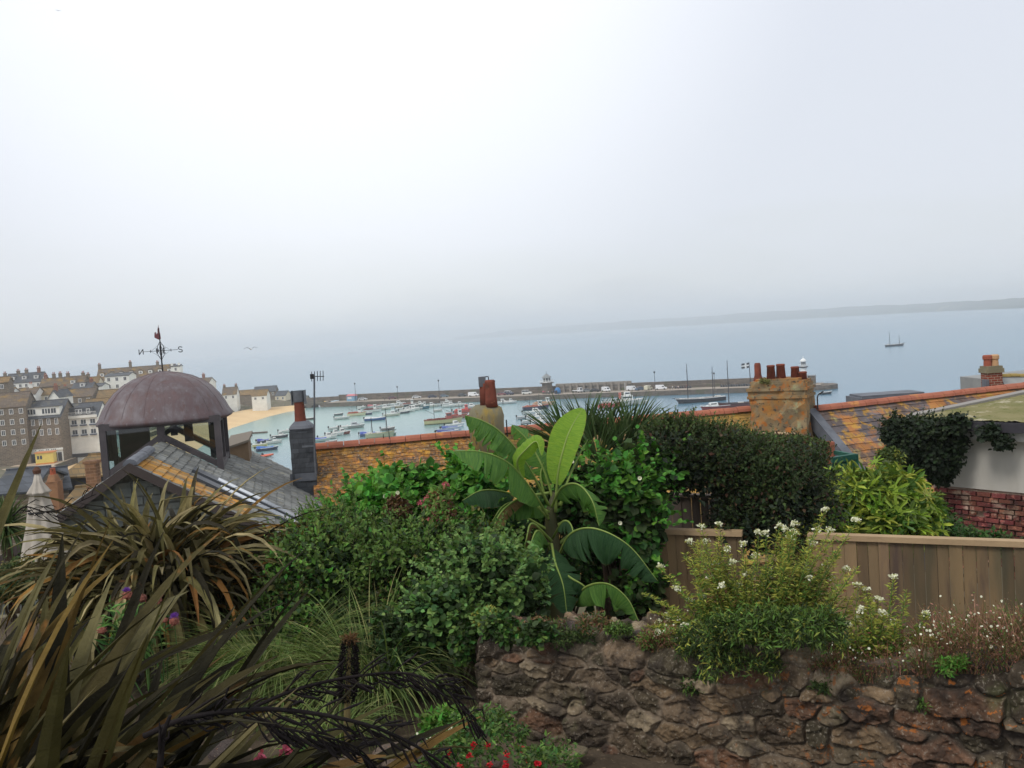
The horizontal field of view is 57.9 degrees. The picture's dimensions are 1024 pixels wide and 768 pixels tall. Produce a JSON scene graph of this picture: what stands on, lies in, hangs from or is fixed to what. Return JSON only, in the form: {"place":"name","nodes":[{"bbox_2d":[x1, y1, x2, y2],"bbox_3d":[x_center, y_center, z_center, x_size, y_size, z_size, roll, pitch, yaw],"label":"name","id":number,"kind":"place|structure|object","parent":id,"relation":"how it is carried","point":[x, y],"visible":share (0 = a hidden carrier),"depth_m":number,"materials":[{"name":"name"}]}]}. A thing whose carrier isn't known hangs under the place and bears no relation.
{"place":"outdoors","nodes":[
{"label":"outdoors","id":0,"kind":"place"},
{"bbox_2d":[19,382,43,400],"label":"house","id":1,"kind":"structure","parent":0,"point":[37,392],"depth_m":303.15,"materials":[{"name":"white paint"}]},
{"bbox_2d":[48,383,73,402],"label":"house","id":2,"kind":"structure","parent":0,"point":[56,393],"depth_m":287.16,"materials":[{"name":"white paint"}]},
{"bbox_2d":[2,426,168,469],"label":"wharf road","id":3,"kind":"structure","parent":0,"point":[34,464],"depth_m":239.78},
{"bbox_2d":[34,450,56,464],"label":"harbour kiosk","id":4,"kind":"object","parent":3,"relation":"on","point":[45,457],"visible":1,"depth_m":238.95,"materials":[{"name":"paint"}]},
{"bbox_2d":[68,405,293,469],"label":"beach","id":5,"kind":"structure","parent":0,"point":[237,418],"depth_m":377.96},
{"bbox_2d":[54,425,183,465],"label":"wharf wall","id":6,"kind":"structure","parent":5,"relation":"on","point":[70,462],"depth_m":247.78,"materials":[{"name":"stone"}]},
{"bbox_2d":[251,389,270,410],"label":"house","id":7,"kind":"structure","parent":5,"relation":"on","point":[261,400],"depth_m":418.84,"materials":[{"name":"white paint"}]},
{"bbox_2d":[222,383,240,411],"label":"house","id":8,"kind":"structure","parent":0,"point":[230,395],"depth_m":419.00,"materials":[{"name":"white paint"}]},
{"bbox_2d":[0,593,699,767],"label":"garden soil","id":9,"kind":"structure","parent":0,"point":[594,759],"depth_m":6.00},
{"bbox_2d":[0,552,68,621],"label":"ochre scrub","id":10,"kind":"object","parent":9,"relation":"on","point":[6,565],"visible":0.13,"depth_m":9.44,"materials":[{"name":"brown plant"}]},
{"bbox_2d":[67,587,180,705],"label":"purple thistle","id":11,"kind":"object","parent":9,"relation":"on","point":[173,620],"visible":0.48,"depth_m":5.67,"materials":[{"name":"green plant"}]},
{"bbox_2d":[0,467,334,687],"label":"bronze flax","id":12,"kind":"object","parent":9,"relation":"on","point":[220,566],"visible":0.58,"depth_m":7.08,"materials":[{"name":"plant"}]},
{"bbox_2d":[12,484,99,522],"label":"flax seed stalk","id":13,"kind":"object","parent":12,"relation":"attached to","point":[27,510],"visible":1,"depth_m":6.54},
{"bbox_2d":[207,739,233,762],"bbox_3d":[-1.732,2.207,5.567,0.193,0.094,0.259,-5,3,-25],"label":"field stone","id":14,"kind":"object","parent":9,"relation":"on","point":[218,749],"visible":0.33,"depth_m":5.51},
{"bbox_2d":[0,423,491,767],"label":"bronze flax","id":15,"kind":"object","parent":9,"relation":"on","point":[47,720],"visible":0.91,"depth_m":3.23,"materials":[{"name":"plant"}]},
{"bbox_2d":[156,715,171,767],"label":"flax seed stalk","id":16,"kind":"object","parent":15,"relation":"attached to","point":[162,738],"visible":1,"depth_m":2.45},
{"bbox_2d":[170,684,233,738],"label":"flax seed stalk","id":17,"kind":"object","parent":15,"relation":"attached to","point":[190,728],"visible":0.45,"depth_m":2.65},
{"bbox_2d":[142,691,455,767],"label":"flax seed stalk","id":18,"kind":"object","parent":15,"relation":"attached to","point":[179,720],"visible":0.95,"depth_m":2.58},
{"bbox_2d":[243,715,389,767],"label":"flax seed stalk","id":19,"kind":"object","parent":15,"relation":"attached to","point":[286,737],"visible":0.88,"depth_m":2.66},
{"bbox_2d":[252,652,489,745],"bbox_3d":[-0.449,1.099,3.078,0.786,0.418,0.114,-5,3,-20],"label":"flax seed stalk","id":20,"kind":"object","parent":15,"relation":"attached to","point":[477,729],"visible":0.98,"depth_m":3.09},
{"bbox_2d":[134,573,387,740],"bbox_3d":[-1.714,1.966,6.727,2.248,0.953,2.213,-4,3,0],"label":"grass clump","id":21,"kind":"object","parent":9,"relation":"on","point":[233,653],"visible":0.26,"depth_m":6.48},
{"bbox_2d":[253,732,324,767],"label":"pink sedum","id":22,"kind":"object","parent":9,"relation":"on","point":[285,748],"visible":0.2,"depth_m":3.58,"materials":[{"name":"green plant"}]},
{"bbox_2d":[242,495,341,620],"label":"golden tipped shrub","id":23,"kind":"object","parent":9,"relation":"on","point":[327,505],"visible":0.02,"depth_m":8.27,"materials":[{"name":"green plant"}]},
{"bbox_2d":[252,665,413,762],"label":"grass clump","id":24,"kind":"object","parent":9,"relation":"on","point":[353,711],"visible":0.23,"depth_m":5.77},
{"bbox_2d":[336,630,360,766],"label":"dead flower spike","id":25,"kind":"object","parent":9,"relation":"on","point":[348,641],"visible":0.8,"depth_m":4.67,"materials":[{"name":"plant"}]},
{"bbox_2d":[222,559,478,752],"bbox_3d":[-0.977,1.902,6.481,2.099,1.033,2.181,-4,3,0],"label":"grass clump","id":26,"kind":"object","parent":9,"relation":"on","point":[391,692],"visible":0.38,"depth_m":6.20,"materials":[{"name":"plant"}]},
{"bbox_2d":[230,484,533,661],"bbox_3d":[-0.962,1.871,7.728,2.376,1.955,2.162,-4,3,0],"label":"escallonia shrub","id":27,"kind":"object","parent":9,"relation":"on","point":[337,550],"visible":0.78,"depth_m":7.27,"materials":[{"name":"green plant"}]},
{"bbox_2d":[372,742,427,767],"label":"field stone","id":28,"kind":"object","parent":9,"relation":"on","point":[384,746],"visible":0.17,"depth_m":5.29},
{"bbox_2d":[417,481,456,529],"bbox_3d":[-0.545,1.825,7.907,0.340,1.947,0.559,-5,3,-21],"label":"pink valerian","id":29,"kind":"object","parent":9,"relation":"on","point":[439,496],"visible":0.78,"depth_m":7.90,"materials":[{"name":"green plant"}]},
{"bbox_2d":[414,701,460,739],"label":"white bell plant","id":30,"kind":"object","parent":9,"relation":"on","point":[440,715],"visible":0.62,"depth_m":4.97,"materials":[{"name":"green plant"}]},
{"bbox_2d":[382,520,555,694],"bbox_3d":[-0.251,2.092,6.620,1.354,2.227,1.101,-6,4,-34],"label":"griselinia bush","id":31,"kind":"object","parent":9,"relation":"on","point":[500,573],"visible":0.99,"depth_m":6.34,"materials":[{"name":"green plant"}]},
{"bbox_2d":[410,702,584,767],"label":"red fuchsia","id":32,"kind":"object","parent":9,"relation":"on","point":[462,737],"visible":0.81,"depth_m":4.42,"materials":[{"name":"green plant"}]},
{"bbox_2d":[453,408,657,620],"bbox_3d":[0.391,1.641,8.619,2.041,2.880,2.032,-4,3,0],"label":"banana plant","id":33,"kind":"object","parent":9,"relation":"on","point":[553,464],"visible":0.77,"depth_m":8.28,"materials":[{"name":"plant"}]},
{"bbox_2d":[502,480,616,617],"bbox_3d":[0.393,1.999,9.538,2.266,2.118,1.066,-4,3,0],"label":"banana underplanting","id":34,"kind":"object","parent":9,"relation":"on","point":[588,570],"visible":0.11,"depth_m":9.37,"materials":[{"name":"green plant"}]},
{"bbox_2d":[560,745,587,761],"bbox_3d":[0.344,2.087,5.218,0.146,0.073,0.182,-1,4,41],"label":"field stone","id":35,"kind":"object","parent":9,"relation":"on","point":[582,750],"visible":0.42,"depth_m":5.19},
{"bbox_2d":[475,611,1023,767],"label":"stone wall","id":36,"kind":"structure","parent":9,"relation":"on","point":[608,695],"depth_m":4.95,"materials":[{"name":"stone"}]},
{"bbox_2d":[468,604,497,633],"bbox_3d":[-0.176,1.534,6.049,0.216,0.171,0.260,-4,3,0],"label":"golden euonymus","id":37,"kind":"object","parent":36,"relation":"on","point":[477,613],"visible":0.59,"depth_m":6.02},
{"bbox_2d":[444,609,559,666],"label":"trailing creeper","id":38,"kind":"object","parent":36,"relation":"attached to","point":[463,636],"visible":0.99,"depth_m":5.78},
{"bbox_2d":[515,613,568,632],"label":"wall weed","id":39,"kind":"object","parent":36,"relation":"attached to","point":[549,619],"depth_m":5.64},
{"bbox_2d":[550,624,601,650],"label":"wall weed","id":40,"kind":"object","parent":36,"relation":"attached to","point":[572,635],"depth_m":5.50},
{"bbox_2d":[575,609,615,634],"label":"wall weed","id":41,"kind":"object","parent":36,"relation":"on","point":[597,619],"depth_m":5.43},
{"bbox_2d":[603,619,634,641],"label":"wall weed","id":42,"kind":"object","parent":36,"relation":"attached to","point":[622,629],"depth_m":5.35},
{"bbox_2d":[631,626,675,650],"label":"wall weed","id":43,"kind":"object","parent":36,"relation":"on","point":[644,639],"depth_m":5.24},
{"bbox_2d":[643,611,687,634],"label":"white stock plant","id":44,"kind":"object","parent":36,"relation":"on","point":[660,626],"visible":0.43,"depth_m":5.46,"materials":[{"name":"green plant"}]},
{"bbox_2d":[638,609,698,652],"bbox_3d":[0.955,1.433,5.380,0.435,0.212,0.552,-2,4,30],"label":"fleabane","id":45,"kind":"object","parent":36,"relation":"on","point":[662,643],"visible":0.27,"depth_m":5.25,"materials":[{"name":"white plant"}]},
{"bbox_2d":[675,670,708,697],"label":"wall weed","id":46,"kind":"object","parent":36,"relation":"attached to","point":[694,677],"depth_m":5.09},
{"bbox_2d":[642,506,861,685],"bbox_3d":[1.250,1.138,4.982,1.246,0.850,0.961,-3,3,19],"label":"white stock plant","id":47,"kind":"object","parent":36,"relation":"on","point":[789,609],"visible":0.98,"depth_m":5.03,"materials":[{"name":"green plant"}]},
{"bbox_2d":[806,678,831,696],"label":"wall weed","id":48,"kind":"object","parent":36,"relation":"attached to","point":[822,688],"depth_m":4.75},
{"bbox_2d":[833,574,941,659],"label":"white stock plant","id":49,"kind":"object","parent":36,"relation":"on","point":[869,637],"visible":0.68,"depth_m":4.82,"materials":[{"name":"green plant"}]},
{"bbox_2d":[801,592,1023,683],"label":"fleabane","id":50,"kind":"object","parent":36,"relation":"on","point":[1002,636],"visible":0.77,"depth_m":4.58,"materials":[{"name":"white plant"}]},
{"bbox_2d":[934,653,972,677],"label":"wall weed","id":51,"kind":"object","parent":36,"relation":"on","point":[948,666],"depth_m":4.43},
{"bbox_2d":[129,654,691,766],"bbox_3d":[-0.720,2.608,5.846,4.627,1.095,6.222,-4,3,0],"label":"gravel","id":52,"kind":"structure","parent":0,"point":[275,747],"depth_m":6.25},
{"bbox_2d":[0,400,1016,628],"bbox_3d":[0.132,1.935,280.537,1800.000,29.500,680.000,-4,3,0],"label":"ground","id":53,"kind":"structure","parent":0,"point":[279,403],"depth_m":229.63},
{"bbox_2d":[0,376,13,392],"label":"house","id":54,"kind":"structure","parent":53,"relation":"on","point":[6,384],"depth_m":276.65,"materials":[{"name":"brown paint"}]},
{"bbox_2d":[0,491,28,613],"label":"cordyline","id":55,"kind":"object","parent":53,"relation":"on","point":[7,543],"visible":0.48,"depth_m":13.56,"materials":[{"name":"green plant"}]},
{"bbox_2d":[0,391,35,466],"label":"house","id":56,"kind":"structure","parent":53,"relation":"on","point":[15,443],"depth_m":241.14,"materials":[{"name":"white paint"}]},
{"bbox_2d":[8,366,48,388],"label":"house","id":57,"kind":"structure","parent":53,"relation":"on","point":[23,380],"depth_m":341.36,"materials":[{"name":"white paint"}]},
{"bbox_2d":[0,465,67,554],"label":"house","id":58,"kind":"structure","parent":53,"relation":"on","point":[7,479],"depth_m":62.11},
{"bbox_2d":[21,466,70,562],"bbox_3d":[-6.636,2.300,13.118,0.643,2.277,0.655,-5,3,-21],"label":"folded parasol","id":59,"kind":"object","parent":53,"relation":"on","point":[39,487],"visible":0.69,"depth_m":12.96,"materials":[{"name":"fabric"}]},
{"bbox_2d":[27,398,73,462],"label":"house","id":60,"kind":"structure","parent":53,"relation":"on","point":[51,415],"depth_m":243.93,"materials":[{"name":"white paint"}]},
{"bbox_2d":[39,371,63,389],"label":"house","id":61,"kind":"structure","parent":53,"relation":"on","point":[46,382],"depth_m":337.05,"materials":[{"name":"brown paint"}]},
{"bbox_2d":[45,468,64,513],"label":"chimney stack","id":62,"kind":"object","parent":53,"relation":"on","point":[54,483],"visible":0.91,"depth_m":45.04,"materials":[{"name":"ceramic"}]},
{"bbox_2d":[53,465,72,499],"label":"house","id":63,"kind":"structure","parent":53,"relation":"on","point":[67,484],"depth_m":67.93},
{"bbox_2d":[60,371,88,388],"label":"house","id":64,"kind":"structure","parent":53,"relation":"on","point":[69,381],"depth_m":327.93,"materials":[{"name":"brown paint"}]},
{"bbox_2d":[64,484,86,506],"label":"house","id":65,"kind":"structure","parent":53,"relation":"on","point":[76,493],"depth_m":54.26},
{"bbox_2d":[63,384,98,402],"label":"house","id":66,"kind":"structure","parent":53,"relation":"on","point":[81,395],"depth_m":301.96,"materials":[{"name":"brown paint"}]},
{"bbox_2d":[71,377,98,388],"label":"house","id":67,"kind":"structure","parent":53,"relation":"on","point":[90,384],"depth_m":316.90,"materials":[{"name":"white paint"}]},
{"bbox_2d":[69,453,102,493],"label":"house","id":68,"kind":"structure","parent":53,"relation":"on","point":[77,472],"depth_m":75.19,"materials":[{"name":"brown paint"}]},
{"bbox_2d":[68,401,104,461],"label":"house","id":69,"kind":"structure","parent":53,"relation":"on","point":[83,417],"depth_m":250.91,"materials":[{"name":"white paint"}]},
{"bbox_2d":[82,459,100,491],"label":"chimney stack","id":70,"kind":"object","parent":53,"relation":"on","point":[92,473],"visible":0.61,"depth_m":45.01,"materials":[{"name":"orange brick"}]},
{"bbox_2d":[104,372,136,388],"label":"house","id":71,"kind":"structure","parent":53,"relation":"on","point":[116,380],"depth_m":351.96,"materials":[{"name":"white paint"}]},
{"bbox_2d":[97,360,175,381],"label":"house","id":72,"kind":"structure","parent":53,"relation":"on","point":[139,371],"depth_m":387.98,"materials":[{"name":"white paint"}]},
{"bbox_2d":[0,371,321,614],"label":"cupola house","id":73,"kind":"structure","parent":53,"relation":"on","point":[133,411],"depth_m":22.27,"materials":[{"name":"stone"}]},
{"bbox_2d":[138,325,182,370],"bbox_3d":[-8.958,-0.861,23.583,0.807,1.304,0.725,-2,4,33],"label":"weather vane","id":74,"kind":"object","parent":73,"relation":"on","point":[157,336],"visible":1,"depth_m":23.56,"materials":[{"name":"black metal"}]},
{"bbox_2d":[229,431,252,460],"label":"lean to outhouse","id":75,"kind":"structure","parent":73,"relation":"attached to","point":[240,445],"depth_m":26.49,"materials":[{"name":"brown"}]},
{"bbox_2d":[239,389,254,405],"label":"house","id":76,"kind":"structure","parent":53,"relation":"on","point":[245,397],"depth_m":432.68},
{"bbox_2d":[254,385,278,399],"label":"house","id":77,"kind":"structure","parent":53,"relation":"on","point":[273,389],"depth_m":447.87,"materials":[{"name":"white paint"}]},
{"bbox_2d":[275,390,290,400],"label":"house","id":78,"kind":"structure","parent":53,"relation":"on","point":[285,395],"depth_m":441.45,"materials":[{"name":"white paint"}]},
{"bbox_2d":[304,396,339,407],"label":"arched causeway","id":79,"kind":"structure","parent":53,"relation":"on","point":[318,401],"depth_m":444.89,"materials":[{"name":"stone"}]},
{"bbox_2d":[310,588,478,694],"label":"dark hollow bush","id":80,"kind":"object","parent":53,"relation":"on","point":[393,634],"visible":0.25,"depth_m":6.41,"materials":[{"name":"green plant"}]},
{"bbox_2d":[382,494,413,531],"bbox_3d":[-0.963,1.785,8.248,0.299,1.662,0.323,-4,3,0],"label":"russet patch","id":81,"kind":"object","parent":53,"relation":"on","point":[396,501],"visible":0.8,"depth_m":8.15,"materials":[{"name":"brown plant"}]},
{"bbox_2d":[289,376,508,504],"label":"terraced house","id":82,"kind":"structure","parent":53,"relation":"on","point":[353,457],"depth_m":26.97,"materials":[{"name":"tile"}]},
{"bbox_2d":[302,371,323,478],"bbox_3d":[-5.577,1.171,26.084,0.781,3.052,0.080,-4,3,0],"label":"television aerial","id":83,"kind":"object","parent":82,"relation":"attached to","point":[312,376],"visible":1,"depth_m":26.04,"materials":[{"name":"metal"}]},
{"bbox_2d":[298,440,514,591],"bbox_3d":[-0.810,1.451,8.884,2.206,1.813,1.832,-4,3,0],"label":"bindweed mound","id":84,"kind":"object","parent":53,"relation":"on","point":[412,483],"visible":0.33,"depth_m":8.71,"materials":[{"name":"green plant"}]},
{"bbox_2d":[511,387,673,619],"bbox_3d":[0.979,1.485,10.138,2.066,2.933,1.056,-4,3,0],"label":"fan palm","id":85,"kind":"object","parent":53,"relation":"on","point":[596,423],"visible":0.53,"depth_m":10.06,"materials":[{"name":"green plant"}]},
{"bbox_2d":[544,424,693,620],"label":"bindweed pillar","id":86,"kind":"structure","parent":53,"relation":"on","point":[642,510],"depth_m":8.89,"materials":[{"name":"green plant"}]},
{"bbox_2d":[631,419,851,559],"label":"ivy arch","id":87,"kind":"structure","parent":86,"relation":"attached to","point":[751,492],"depth_m":9.07,"materials":[{"name":"green plant"}]},
{"bbox_2d":[634,404,786,460],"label":"arch top sprays","id":88,"kind":"object","parent":87,"relation":"on","point":[665,420],"visible":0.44,"depth_m":9.39,"materials":[{"name":"green plant"}]},
{"bbox_2d":[504,363,823,581],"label":"terraced house","id":89,"kind":"structure","parent":53,"relation":"on","point":[779,401],"depth_m":28.77,"materials":[{"name":"brown stone"}]},
{"bbox_2d":[666,492,727,586],"bbox_3d":[2.012,1.722,10.252,0.832,1.078,0.170,-3,3,14],"label":"wooden fence","id":90,"kind":"object","parent":53,"relation":"on","point":[694,512],"visible":0.12,"depth_m":10.19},
{"bbox_2d":[650,528,745,622],"bbox_3d":[1.854,2.199,9.200,0.946,1.551,0.170,-3,3,22],"label":"wooden fence","id":91,"kind":"object","parent":53,"relation":"on","point":[676,544],"visible":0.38,"depth_m":9.16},
{"bbox_2d":[713,426,833,562],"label":"clipped hedge","id":92,"kind":"object","parent":53,"relation":"on","point":[776,436],"visible":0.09,"depth_m":14.83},
{"bbox_2d":[830,450,858,468],"bbox_3d":[5.912,1.991,16.736,0.472,1.549,0.856,-4,3,0],"label":"green gate frame","id":93,"kind":"object","parent":53,"relation":"on","point":[848,456],"visible":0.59,"depth_m":16.29,"materials":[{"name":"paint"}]},
{"bbox_2d":[800,455,953,607],"bbox_3d":[4.196,1.850,10.578,1.766,2.030,1.729,-4,3,0],"label":"fatsia bush","id":94,"kind":"object","parent":53,"relation":"on","point":[894,499],"visible":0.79,"depth_m":10.28,"materials":[{"name":"green plant"}]},
{"bbox_2d":[846,390,923,401],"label":"flat roofed block","id":95,"kind":"structure","parent":53,"relation":"on","point":[863,396],"depth_m":35.74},
{"bbox_2d":[872,445,906,469],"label":"yellowing shrub","id":96,"kind":"object","parent":53,"relation":"on","point":[888,453],"visible":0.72,"depth_m":13.03,"materials":[{"name":"green plant"}]},
{"bbox_2d":[807,532,1023,642],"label":"wooden fence","id":97,"kind":"object","parent":53,"relation":"on","point":[994,551],"visible":0.39,"depth_m":8.23,"materials":[{"name":"wood"}]},
{"bbox_2d":[810,382,1023,574],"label":"terraced house","id":98,"kind":"structure","parent":53,"relation":"on","point":[845,426],"depth_m":29.10,"materials":[{"name":"tile"}]},
{"bbox_2d":[907,390,1023,574],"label":"outbuilding","id":99,"kind":"structure","parent":53,"relation":"on","point":[985,491],"depth_m":13.54,"materials":[{"name":"paint"}]},
{"bbox_2d":[872,405,1016,489],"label":"ivy","id":100,"kind":"object","parent":99,"relation":"attached to","point":[935,448],"visible":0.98,"depth_m":13.39,"materials":[{"name":"green plant"}]},
{"bbox_2d":[937,492,1023,616],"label":"privet","id":101,"kind":"object","parent":53,"relation":"on","point":[957,529],"visible":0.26,"depth_m":11.40,"materials":[{"name":"green plant"}]},
{"bbox_2d":[960,354,1023,388],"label":"brick chimney house","id":102,"kind":"structure","parent":53,"relation":"on","point":[992,371],"depth_m":33.60,"materials":[{"name":"brown"}]},
{"bbox_2d":[0,308,1023,469],"bbox_3d":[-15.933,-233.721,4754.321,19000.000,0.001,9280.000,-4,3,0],"label":"sea","id":103,"kind":"structure","parent":0,"point":[939,351],"depth_m":770.83,"materials":[{"name":"liquid"}]},
{"bbox_2d":[365,409,395,438],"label":"sailing lugger","id":104,"kind":"object","parent":103,"relation":"on","point":[368,435],"visible":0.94,"depth_m":279.60,"materials":[{"name":"paint"}]},
{"bbox_2d":[424,405,462,424],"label":"fishing boat","id":105,"kind":"object","parent":103,"relation":"on","point":[448,418],"visible":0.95,"depth_m":310.79,"materials":[{"name":"paint"}]},
{"bbox_2d":[324,376,837,406],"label":"harbour pier","id":106,"kind":"structure","parent":103,"relation":"in","point":[698,387],"depth_m":390.32,"materials":[{"name":"stone"}]},
{"bbox_2d":[601,392,642,405],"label":"passenger boat","id":107,"kind":"object","parent":103,"relation":"on","point":[626,394],"visible":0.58,"depth_m":332.63,"materials":[{"name":"paint"}]},
{"bbox_2d":[672,364,725,403],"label":"sailing lugger","id":108,"kind":"object","parent":103,"relation":"on","point":[700,399],"visible":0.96,"depth_m":326.12,"materials":[{"name":"paint"}]},
{"bbox_2d":[718,365,749,407],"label":"sailing lugger","id":109,"kind":"object","parent":103,"relation":"on","point":[736,404],"visible":0.61,"depth_m":297.83,"materials":[{"name":"paint"}]},
{"bbox_2d":[0,0,1023,369],"label":"sky","id":110,"kind":"structure","parent":0,"point":[227,177],"materials":[{"name":"white"}]},
{"bbox_2d":[540,372,553,393],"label":"stone lookout tower","id":111,"kind":"structure","parent":0,"point":[546,383],"depth_m":395.90,"materials":[{"name":"stone"}]},
{"bbox_2d":[454,298,1023,339],"bbox_3d":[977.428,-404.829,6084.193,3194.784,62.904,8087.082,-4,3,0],"label":"hills","id":112,"kind":"structure","parent":0,"point":[1009,303],"depth_m":4988.78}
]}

